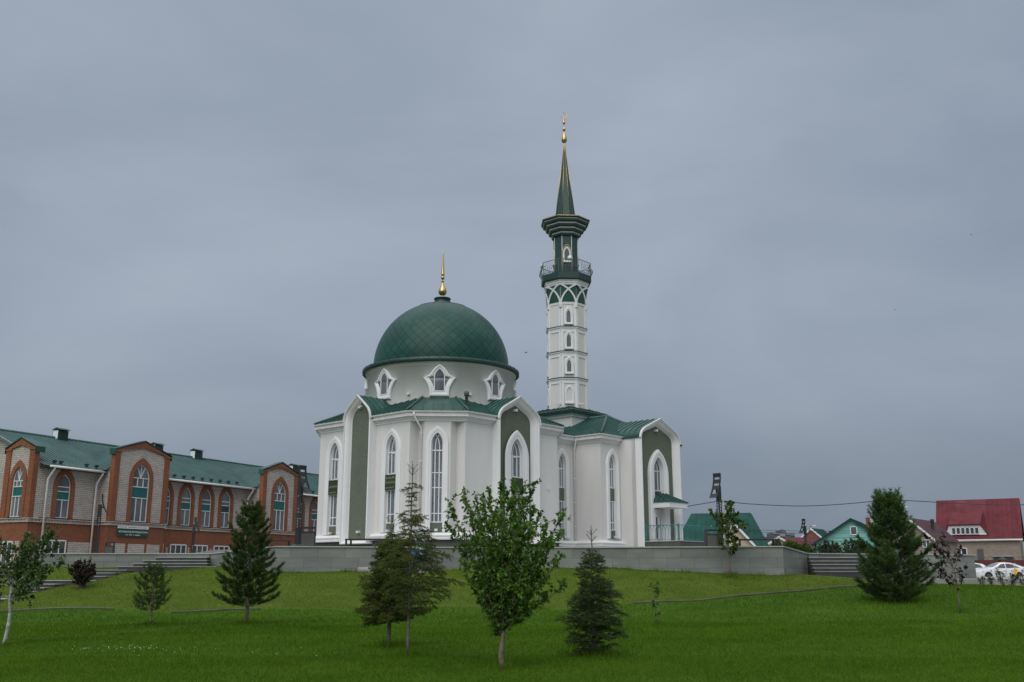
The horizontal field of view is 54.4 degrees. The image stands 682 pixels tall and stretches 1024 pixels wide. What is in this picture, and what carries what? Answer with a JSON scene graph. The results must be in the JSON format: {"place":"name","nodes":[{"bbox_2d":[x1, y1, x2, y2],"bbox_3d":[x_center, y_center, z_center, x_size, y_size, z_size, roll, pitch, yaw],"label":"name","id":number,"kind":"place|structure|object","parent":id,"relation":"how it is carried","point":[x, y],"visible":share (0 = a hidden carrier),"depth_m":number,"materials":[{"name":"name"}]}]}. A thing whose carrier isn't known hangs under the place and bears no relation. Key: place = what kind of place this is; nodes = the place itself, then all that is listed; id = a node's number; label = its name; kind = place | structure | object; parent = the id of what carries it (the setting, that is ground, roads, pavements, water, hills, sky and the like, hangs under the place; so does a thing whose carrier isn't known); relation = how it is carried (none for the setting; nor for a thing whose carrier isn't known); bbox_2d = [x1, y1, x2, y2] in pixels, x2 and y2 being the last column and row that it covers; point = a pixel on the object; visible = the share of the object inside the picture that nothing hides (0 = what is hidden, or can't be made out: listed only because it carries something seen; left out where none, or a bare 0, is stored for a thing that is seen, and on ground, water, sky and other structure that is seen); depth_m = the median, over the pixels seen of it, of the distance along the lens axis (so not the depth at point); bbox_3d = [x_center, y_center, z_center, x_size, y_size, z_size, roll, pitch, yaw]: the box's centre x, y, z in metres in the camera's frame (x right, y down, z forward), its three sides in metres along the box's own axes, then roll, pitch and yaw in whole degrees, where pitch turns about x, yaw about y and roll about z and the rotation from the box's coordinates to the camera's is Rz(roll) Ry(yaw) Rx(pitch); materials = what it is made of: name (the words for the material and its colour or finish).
{"place":"outdoors","nodes":[
{"label":"outdoors","id":0,"kind":"place"},
{"bbox_2d":[104,542,114,552],"bbox_3d":[-24.133,12.555,59.707,0.504,1.000,0.427,2,-13,-10],"label":"litter bin","id":1,"kind":"object","parent":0,"point":[109,549],"visible":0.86,"depth_m":59.55,"materials":[{"name":"metal"}]},
{"bbox_2d":[105,547,112,552],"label":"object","id":2,"kind":"structure","parent":1,"relation":"in","point":[107,549],"depth_m":59.51,"materials":[{"name":"metal"}]},
{"bbox_2d":[2,612,337,642],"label":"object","id":3,"kind":"object","parent":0,"point":[166,628],"visible":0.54,"depth_m":26.18,"materials":[{"name":"grey concrete"}]},
{"bbox_2d":[260,540,290,545],"bbox_3d":[-12.358,10.701,51.928,1.512,0.620,0.700,5,-14,-19],"label":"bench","id":4,"kind":"object","parent":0,"point":[289,542],"visible":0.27,"depth_m":51.90,"materials":[{"name":"metal"}]},
{"bbox_2d":[301,527,315,545],"bbox_3d":[-9.367,9.032,45.638,0.720,1.000,0.610,2,-13,-10],"label":"litter bin","id":5,"kind":"object","parent":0,"point":[308,538],"visible":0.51,"depth_m":45.36,"materials":[{"name":"metal"}]},
{"bbox_2d":[301,533,313,545],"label":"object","id":6,"kind":"structure","parent":5,"relation":"in","point":[307,539],"depth_m":45.33,"materials":[{"name":"metal"}]},
{"bbox_2d":[345,538,384,545],"bbox_3d":[-7.279,10.245,49.981,2.100,0.620,0.700,-3,-14,14],"label":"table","id":7,"kind":"object","parent":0,"point":[350,540],"visible":0.39,"depth_m":49.82,"materials":[{"name":"metal"}]},
{"bbox_2d":[0,565,1023,681],"bbox_3d":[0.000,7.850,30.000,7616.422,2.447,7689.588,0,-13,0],"label":"ground","id":8,"kind":"structure","parent":0,"point":[326,587],"depth_m":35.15,"materials":[{"name":"green plant"}]},
{"bbox_2d":[0,525,68,644],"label":"birch","id":9,"kind":"object","parent":8,"relation":"on","point":[23,568],"visible":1,"depth_m":21.86,"materials":[{"name":"green plant"}]},
{"bbox_2d":[68,556,96,588],"bbox_3d":[-16.502,8.879,38.166,1.026,1.273,1.054,8,-15,-31],"label":"purple shrub","id":10,"kind":"object","parent":8,"relation":"on","point":[81,578],"visible":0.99,"depth_m":38.04,"materials":[{"name":"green plant"}]},
{"bbox_2d":[0,557,215,602],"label":"stone steps","id":11,"kind":"structure","parent":8,"relation":"on","point":[174,563],"depth_m":43.71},
{"bbox_2d":[29,553,210,567],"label":"retaining wall","id":12,"kind":"structure","parent":8,"relation":"on","point":[102,560],"depth_m":45.73,"materials":[{"name":"concrete"}]},
{"bbox_2d":[131,560,172,623],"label":"pine","id":13,"kind":"object","parent":8,"relation":"on","point":[151,568],"visible":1,"depth_m":28.23,"materials":[{"name":"green plant"}]},
{"bbox_2d":[210,498,284,621],"bbox_3d":[-7.651,6.414,29.125,2.177,3.630,2.011,-6,-15,25],"label":"pine","id":14,"kind":"object","parent":8,"relation":"on","point":[239,589],"visible":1,"depth_m":28.88,"materials":[{"name":"green plant"}]},
{"bbox_2d":[353,514,428,643],"bbox_3d":[-2.559,5.146,21.429,1.624,2.798,1.506,0,-13,0],"label":"wide spruce","id":15,"kind":"object","parent":8,"relation":"on","point":[388,609],"visible":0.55,"depth_m":21.13,"materials":[{"name":"green plant"}]},
{"bbox_2d":[358,567,433,572],"bbox_3d":[-4.870,9.710,42.064,3.263,0.310,0.360,0,-13,0],"label":"edging","id":16,"kind":"object","parent":8,"relation":"on","point":[363,569],"visible":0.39,"depth_m":41.92,"materials":[{"name":"concrete"}]},
{"bbox_2d":[412,529,424,567],"bbox_3d":[-3.956,8.864,42.278,0.525,1.740,0.440,0,-13,0],"label":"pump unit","id":17,"kind":"object","parent":8,"relation":"on","point":[423,540],"visible":0.16,"depth_m":42.13,"materials":[{"name":"paint"}]},
{"bbox_2d":[378,461,466,654],"bbox_3d":[-1.750,4.222,19.456,1.761,3.746,1.763,0,-13,0],"label":"tall spruce","id":18,"kind":"object","parent":8,"relation":"on","point":[413,519],"visible":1,"depth_m":19.32,"materials":[{"name":"green plant"}]},
{"bbox_2d":[0,584,862,612],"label":"path","id":19,"kind":"structure","parent":8,"relation":"on","point":[636,602],"depth_m":36.91,"materials":[{"name":"grey concrete"}]},
{"bbox_2d":[0,565,871,610],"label":"bank grass","id":20,"kind":"structure","parent":8,"relation":"on","point":[309,585],"depth_m":39.16,"materials":[{"name":"green plant"}]},
{"bbox_2d":[441,478,570,669],"bbox_3d":[-0.119,3.994,17.226,2.307,3.314,1.399,0,-13,0],"label":"leafy tree","id":21,"kind":"object","parent":8,"relation":"on","point":[503,592],"visible":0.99,"depth_m":17.14,"materials":[{"name":"green plant"}]},
{"bbox_2d":[210,546,808,574],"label":"retaining wall","id":22,"kind":"structure","parent":8,"relation":"on","point":[770,560],"depth_m":42.40,"materials":[{"name":"concrete"}]},
{"bbox_2d":[555,526,628,654],"bbox_3d":[1.577,4.886,19.553,1.507,2.497,1.429,0,-13,0],"label":"dark spruce","id":23,"kind":"object","parent":8,"relation":"on","point":[586,610],"visible":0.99,"depth_m":19.31,"materials":[{"name":"green plant"}]},
{"bbox_2d":[649,580,661,620],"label":"sapling","id":24,"kind":"object","parent":8,"relation":"on","point":[657,591],"visible":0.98,"depth_m":28.25,"materials":[{"name":"green plant"}]},
{"bbox_2d":[720,499,727,545],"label":"utility pole","id":25,"kind":"object","parent":8,"relation":"on","point":[723,501],"visible":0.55,"depth_m":90.80,"materials":[{"name":"concrete"}]},
{"bbox_2d":[735,501,872,505],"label":"power cable","id":26,"kind":"object","parent":25,"relation":"attached to","point":[808,505],"visible":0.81,"depth_m":90.97,"materials":[{"name":"metal"}]},
{"bbox_2d":[683,513,768,545],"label":"green roofed house","id":27,"kind":"structure","parent":8,"relation":"on","point":[753,531],"depth_m":95.46,"materials":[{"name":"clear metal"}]},
{"bbox_2d":[795,540,1023,541],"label":"power cable","id":28,"kind":"object","parent":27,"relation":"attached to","point":[931,540],"visible":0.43,"depth_m":94.17,"materials":[{"name":"metal"}]},
{"bbox_2d":[708,500,748,577],"bbox_3d":[9.019,8.229,41.381,1.602,3.229,1.143,0,-13,0],"label":"young tree","id":29,"kind":"object","parent":8,"relation":"on","point":[728,515],"visible":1,"depth_m":41.50,"materials":[{"name":"green plant"}]},
{"bbox_2d":[765,536,785,545],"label":"brown roofed house","id":30,"kind":"structure","parent":8,"relation":"on","point":[782,540],"depth_m":116.64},
{"bbox_2d":[767,529,794,537],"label":"apartment block","id":31,"kind":"structure","parent":8,"relation":"on","point":[782,534],"depth_m":510.82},
{"bbox_2d":[783,537,819,547],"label":"block house","id":32,"kind":"structure","parent":8,"relation":"on","point":[803,538],"depth_m":123.20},
{"bbox_2d":[801,528,826,537],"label":"brick house","id":33,"kind":"structure","parent":8,"relation":"on","point":[815,532],"depth_m":129.82,"materials":[{"name":"red brick"}]},
{"bbox_2d":[807,557,889,578],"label":"stone steps","id":34,"kind":"structure","parent":8,"relation":"on","point":[835,566],"depth_m":43.90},
{"bbox_2d":[812,516,898,552],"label":"turquoise house","id":35,"kind":"structure","parent":8,"relation":"on","point":[849,528],"depth_m":98.53,"materials":[{"name":"teal wood"}]},
{"bbox_2d":[849,525,857,536],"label":"window","id":36,"kind":"structure","parent":35,"relation":"in","point":[853,529],"depth_m":98.21,"materials":[{"name":"grey glass"}]},
{"bbox_2d":[808,553,976,578],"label":"retaining wall","id":37,"kind":"structure","parent":8,"relation":"on","point":[968,560],"depth_m":48.14,"materials":[{"name":"concrete"}]},
{"bbox_2d":[852,487,945,600],"bbox_3d":[13.359,7.125,35.186,3.036,4.064,3.237,-12,-17,41],"label":"pine","id":38,"kind":"object","parent":8,"relation":"on","point":[888,521],"visible":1,"depth_m":34.88,"materials":[{"name":"green plant"}]},
{"bbox_2d":[895,517,959,553],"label":"beige house","id":39,"kind":"structure","parent":8,"relation":"on","point":[931,528],"depth_m":105.56,"materials":[{"name":"brick"}]},
{"bbox_2d":[922,531,967,612],"bbox_3d":[13.667,7.242,31.223,1.337,2.531,0.794,-3,-14,13],"label":"purple tree","id":40,"kind":"object","parent":8,"relation":"on","point":[952,561],"visible":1,"depth_m":31.25,"materials":[{"name":"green plant"}]},
{"bbox_2d":[936,498,1023,559],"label":"brick house","id":41,"kind":"structure","parent":8,"relation":"on","point":[973,520],"depth_m":116.57,"materials":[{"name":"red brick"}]},
{"bbox_2d":[956,527,960,534],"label":"window","id":42,"kind":"structure","parent":41,"relation":"in","point":[958,532],"depth_m":116.88,"materials":[{"name":"white glass"}]},
{"bbox_2d":[960,527,964,534],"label":"window","id":43,"kind":"structure","parent":41,"relation":"in","point":[962,528],"depth_m":116.66,"materials":[{"name":"white glass"}]},
{"bbox_2d":[959,548,967,553],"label":"window","id":44,"kind":"structure","parent":41,"relation":"in","point":[964,551],"depth_m":116.23,"materials":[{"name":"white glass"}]},
{"bbox_2d":[965,527,969,533],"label":"window","id":45,"kind":"structure","parent":41,"relation":"in","point":[967,530],"depth_m":116.43,"materials":[{"name":"white glass"}]},
{"bbox_2d":[977,549,983,559],"bbox_3d":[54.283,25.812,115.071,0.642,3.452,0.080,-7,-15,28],"label":"door","id":46,"kind":"structure","parent":41,"relation":"in","point":[980,553],"depth_m":115.30,"materials":[{"name":"grey metal"}]},
{"bbox_2d":[994,557,1012,559],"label":"garage door","id":47,"kind":"structure","parent":41,"relation":"in","point":[996,558],"depth_m":114.02,"materials":[{"name":"metal"}]},
{"bbox_2d":[977,575,986,584],"bbox_3d":[19.702,10.080,41.796,0.422,0.476,0.382,4,-14,-17],"label":"shrub","id":48,"kind":"object","parent":8,"relation":"on","point":[982,577],"visible":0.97,"depth_m":41.79,"materials":[{"name":"green plant"}]},
{"bbox_2d":[986,576,994,584],"bbox_3d":[20.104,10.101,41.808,0.416,0.453,0.300,13,-18,-43],"label":"shrub","id":49,"kind":"object","parent":8,"relation":"on","point":[990,579],"visible":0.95,"depth_m":41.80,"materials":[{"name":"green plant"}]},
{"bbox_2d":[995,569,1006,585],"bbox_3d":[20.578,9.907,41.836,0.468,0.864,0.486,0,-13,0],"label":"shrub","id":50,"kind":"object","parent":8,"relation":"on","point":[1000,578],"visible":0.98,"depth_m":41.84,"materials":[{"name":"green plant"}]},
{"bbox_2d":[1006,573,1018,585],"bbox_3d":[21.033,10.039,41.806,0.599,0.621,0.414,0,-13,0],"label":"shrub","id":51,"kind":"object","parent":8,"relation":"on","point":[1014,579],"visible":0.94,"depth_m":41.77,"materials":[{"name":"green plant"}]},
{"bbox_2d":[1015,572,1023,585],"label":"shrub","id":52,"kind":"object","parent":8,"relation":"on","point":[1020,580],"visible":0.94,"depth_m":41.76,"materials":[{"name":"green plant"}]},
{"bbox_2d":[0,0,1023,551],"label":"sky","id":53,"kind":"structure","parent":0,"point":[216,215],"materials":[{"name":"grey"}]},
{"bbox_2d":[919,577,1023,585],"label":"pavement","id":54,"kind":"structure","parent":0,"point":[966,581],"depth_m":43.18,"materials":[{"name":"concrete"}]},
{"bbox_2d":[975,563,985,568],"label":"parked car","id":55,"kind":"object","parent":54,"relation":"on","point":[978,566],"visible":0.02,"depth_m":94.25,"materials":[{"name":"white paint"}]},
{"bbox_2d":[976,562,1023,576],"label":"taxi","id":56,"kind":"object","parent":54,"relation":"on","point":[1005,568],"visible":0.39,"depth_m":89.01,"materials":[{"name":"white paint"}]},
{"bbox_2d":[976,556,1023,566],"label":"fence","id":57,"kind":"object","parent":54,"relation":"on","point":[1000,559],"visible":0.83,"depth_m":101.53,"materials":[{"name":"metal"}]},
{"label":"utility pole","id":58,"kind":"object","parent":54,"relation":"on","visible":0},
{"bbox_2d":[904,500,1023,504],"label":"power cable","id":59,"kind":"object","parent":58,"relation":"attached to","point":[967,503],"visible":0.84,"depth_m":90.99,"materials":[{"name":"metal"}]},
{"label":"lower terrace","id":60,"kind":"structure","parent":0,"visible":0},
{"bbox_2d":[94,494,108,552],"bbox_3d":[-23.916,10.722,57.693,0.940,3.650,0.840,5,-14,-19],"label":"lamp post","id":61,"kind":"object","parent":60,"relation":"on","point":[99,514],"visible":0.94,"depth_m":57.66,"materials":[{"name":"metal"}]},
{"bbox_2d":[191,517,199,552],"bbox_3d":[-20.699,12.851,64.776,0.705,2.738,0.630,0,-13,0],"label":"lamp post","id":62,"kind":"object","parent":60,"relation":"on","point":[195,525],"visible":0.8,"depth_m":64.81,"materials":[{"name":"metal"}]},
{"bbox_2d":[197,549,230,552],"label":"terrace","id":63,"kind":"structure","parent":60,"relation":"on","point":[211,551],"depth_m":45.98,"materials":[{"name":"grey concrete"}]},
{"bbox_2d":[0,427,318,570],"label":"brick building","id":64,"kind":"structure","parent":63,"relation":"on","point":[61,480],"depth_m":68.32,"materials":[{"name":"red brick"}]},
{"bbox_2d":[0,541,12,566],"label":"window","id":65,"kind":"structure","parent":64,"relation":"in","point":[2,558],"depth_m":61.47,"materials":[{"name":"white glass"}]},
{"bbox_2d":[5,460,26,517],"bbox_3d":[-30.924,9.236,62.241,1.600,3.620,0.220,-6,-15,25],"label":"window","id":66,"kind":"structure","parent":64,"relation":"in","point":[18,476],"depth_m":62.26,"materials":[{"name":"grey glass"}]},
{"bbox_2d":[44,540,66,552],"bbox_3d":[-28.783,13.284,62.640,0.090,1.520,1.580,-6,-15,25],"label":"window","id":67,"kind":"structure","parent":64,"relation":"in","point":[63,542],"depth_m":62.95,"materials":[{"name":"white glass"}]},
{"bbox_2d":[50,470,74,519],"bbox_3d":[-28.691,9.737,63.699,0.220,3.270,1.640,-6,-15,25],"label":"window","id":68,"kind":"structure","parent":64,"relation":"in","point":[62,504],"depth_m":63.75,"materials":[{"name":"grey glass"}]},
{"bbox_2d":[117,525,148,536],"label":"signboard","id":69,"kind":"object","parent":64,"relation":"attached to","point":[132,531],"visible":1,"depth_m":66.91},
{"bbox_2d":[126,458,153,522],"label":"window","id":70,"kind":"structure","parent":64,"relation":"in","point":[140,490],"depth_m":68.05,"materials":[{"name":"grey glass"}]},
{"bbox_2d":[165,482,173,524],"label":"window","id":71,"kind":"structure","parent":64,"relation":"in","point":[170,498],"depth_m":71.73,"materials":[{"name":"grey glass"}]},
{"bbox_2d":[169,544,186,552],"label":"window","id":72,"kind":"structure","parent":64,"relation":"in","point":[174,548],"depth_m":71.97,"materials":[{"name":"white glass"}]},
{"bbox_2d":[176,483,194,526],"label":"window","id":73,"kind":"structure","parent":64,"relation":"in","point":[186,498],"depth_m":73.22,"materials":[{"name":"grey glass"}]},
{"bbox_2d":[192,545,207,552],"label":"window","id":74,"kind":"structure","parent":64,"relation":"in","point":[197,548],"depth_m":73.93,"materials":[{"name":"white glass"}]},
{"bbox_2d":[197,486,214,527],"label":"window","id":75,"kind":"structure","parent":64,"relation":"in","point":[206,505],"depth_m":75.06,"materials":[{"name":"grey glass"}]},
{"bbox_2d":[213,546,229,549],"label":"window","id":76,"kind":"structure","parent":64,"relation":"in","point":[215,547],"depth_m":75.84,"materials":[{"name":"white glass"}]},
{"bbox_2d":[217,488,233,528],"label":"window","id":77,"kind":"structure","parent":64,"relation":"in","point":[225,504],"depth_m":76.86,"materials":[{"name":"grey glass"}]},
{"bbox_2d":[270,477,288,530],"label":"window","id":78,"kind":"structure","parent":64,"relation":"in","point":[280,492],"depth_m":80.98,"materials":[{"name":"grey glass"}]},
{"bbox_2d":[297,496,304,531],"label":"window","id":79,"kind":"structure","parent":64,"relation":"in","point":[303,508],"depth_m":85.04,"materials":[{"name":"grey glass"}]},
{"bbox_2d":[308,497,317,531],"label":"window","id":80,"kind":"structure","parent":64,"relation":"in","point":[313,508],"depth_m":86.54,"materials":[{"name":"grey glass"}]},
{"bbox_2d":[291,465,311,545],"bbox_3d":[-9.428,7.372,44.360,0.940,3.650,0.840,-9,-16,34],"label":"lamp post","id":81,"kind":"object","parent":63,"relation":"on","point":[300,490],"visible":0.96,"depth_m":44.36,"materials":[{"name":"metal"}]},
{"bbox_2d":[313,112,703,546],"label":"mosque","id":82,"kind":"structure","parent":63,"relation":"on","point":[445,408],"depth_m":65.72,"materials":[{"name":"paint"}]},
{"bbox_2d":[322,436,342,534],"bbox_3d":[-11.545,9.381,64.721,1.780,6.370,0.330,-12,-18,41],"label":"window","id":83,"kind":"structure","parent":82,"relation":"in","point":[334,454],"depth_m":64.71,"materials":[{"name":"white glass"}]},
{"bbox_2d":[364,379,366,395],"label":"window","id":84,"kind":"structure","parent":82,"relation":"in","point":[365,392],"depth_m":68.23,"materials":[{"name":"white glass"}]},
{"bbox_2d":[374,368,395,399],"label":"window","id":85,"kind":"structure","parent":82,"relation":"in","point":[384,385],"depth_m":65.49,"materials":[{"name":"white glass"}]},
{"bbox_2d":[379,428,400,532],"bbox_3d":[-7.382,8.527,61.079,1.780,6.370,0.330,-12,-18,41],"label":"window","id":86,"kind":"structure","parent":82,"relation":"in","point":[390,484],"depth_m":61.04,"materials":[{"name":"white glass"}]},
{"bbox_2d":[425,426,448,531],"bbox_3d":[-4.538,8.305,60.130,1.360,6.370,0.330,1,-13,-3],"label":"window","id":87,"kind":"structure","parent":82,"relation":"in","point":[437,444],"depth_m":60.11,"materials":[{"name":"white glass"}]},
{"bbox_2d":[423,364,455,396],"bbox_3d":[-4.682,2.539,64.302,2.114,2.120,0.295,1,-13,-3],"label":"window","id":88,"kind":"structure","parent":82,"relation":"in","point":[439,382],"depth_m":64.22,"materials":[{"name":"white glass"}]},
{"bbox_2d":[483,369,504,400],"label":"window","id":89,"kind":"structure","parent":82,"relation":"in","point":[494,385],"depth_m":65.86,"materials":[{"name":"white glass"}]},
{"bbox_2d":[513,380,516,396],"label":"window","id":90,"kind":"structure","parent":82,"relation":"in","point":[515,382],"depth_m":69.05,"materials":[{"name":"white glass"}]},
{"bbox_2d":[505,430,528,533],"bbox_3d":[0.255,8.933,63.250,0.330,6.570,2.240,-12,-18,41],"label":"window","id":91,"kind":"structure","parent":82,"relation":"in","point":[516,451],"depth_m":63.60,"materials":[{"name":"white glass"}]},
{"bbox_2d":[557,448,569,538],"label":"window","id":92,"kind":"structure","parent":82,"relation":"in","point":[563,461],"depth_m":70.67,"materials":[{"name":"white glass"}]},
{"bbox_2d":[606,448,620,538],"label":"window","id":93,"kind":"structure","parent":82,"relation":"in","point":[612,462],"depth_m":70.88,"materials":[{"name":"white glass"}]},
{"bbox_2d":[655,509,662,540],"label":"door","id":94,"kind":"structure","parent":82,"relation":"in","point":[659,534],"depth_m":72.05,"materials":[{"name":"white glass"}]},
{"bbox_2d":[648,450,670,540],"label":"window","id":95,"kind":"structure","parent":82,"relation":"in","point":[658,476],"depth_m":72.33,"materials":[{"name":"white glass"}]},
{"bbox_2d":[645,523,726,545],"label":"railing","id":96,"kind":"object","parent":82,"relation":"on","point":[678,528],"visible":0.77,"depth_m":69.23,"materials":[{"name":"metal"}]},
{"bbox_2d":[704,529,717,545],"bbox_3d":[9.682,9.602,48.072,0.720,1.000,0.610,0,-13,0],"label":"litter bin","id":97,"kind":"object","parent":63,"relation":"on","point":[710,539],"visible":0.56,"depth_m":47.80,"materials":[{"name":"metal"}]},
{"bbox_2d":[707,535,717,545],"bbox_3d":[9.682,9.632,47.760,0.600,0.600,0.015,0,-13,0],"label":"door","id":98,"kind":"structure","parent":97,"relation":"in","point":[712,539],"depth_m":47.77,"materials":[{"name":"metal"}]},
{"bbox_2d":[709,473,723,545],"bbox_3d":[9.943,8.191,47.858,0.940,3.650,0.840,13,-18,-44],"label":"lamp post","id":99,"kind":"object","parent":63,"relation":"on","point":[717,495],"visible":0.66,"depth_m":47.97,"materials":[{"name":"metal"}]},
{"bbox_2d":[734,539,779,545],"bbox_3d":[12.045,10.066,48.996,2.100,0.620,0.700,2,-13,-10],"label":"table","id":100,"kind":"object","parent":63,"relation":"on","point":[772,540],"visible":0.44,"depth_m":48.89,"materials":[{"name":"metal"}]},
{"bbox_2d":[783,539,801,550],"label":"bush","id":101,"kind":"object","parent":60,"relation":"on","point":[790,544],"visible":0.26,"depth_m":66.45,"materials":[{"name":"green plant"}]},
{"bbox_2d":[799,519,807,547],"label":"lamp post","id":102,"kind":"object","parent":60,"relation":"on","point":[804,530],"visible":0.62,"depth_m":83.48,"materials":[{"name":"metal"}]},
{"bbox_2d":[798,542,814,552],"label":"bush","id":103,"kind":"object","parent":60,"relation":"on","point":[804,548],"visible":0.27,"depth_m":66.29,"materials":[{"name":"green plant"}]},
{"bbox_2d":[814,538,846,552],"bbox_3d":[20.576,13.632,64.634,2.020,1.655,1.975,0,-13,0],"label":"bush","id":104,"kind":"object","parent":60,"relation":"on","point":[826,547],"visible":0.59,"depth_m":64.43,"materials":[{"name":"green plant"}]},
{"bbox_2d":[838,538,866,552],"bbox_3d":[22.149,13.559,64.686,2.033,1.568,2.138,6,-14,-24],"label":"bush","id":105,"kind":"object","parent":60,"relation":"on","point":[854,547],"visible":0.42,"depth_m":64.44,"materials":[{"name":"green plant"}]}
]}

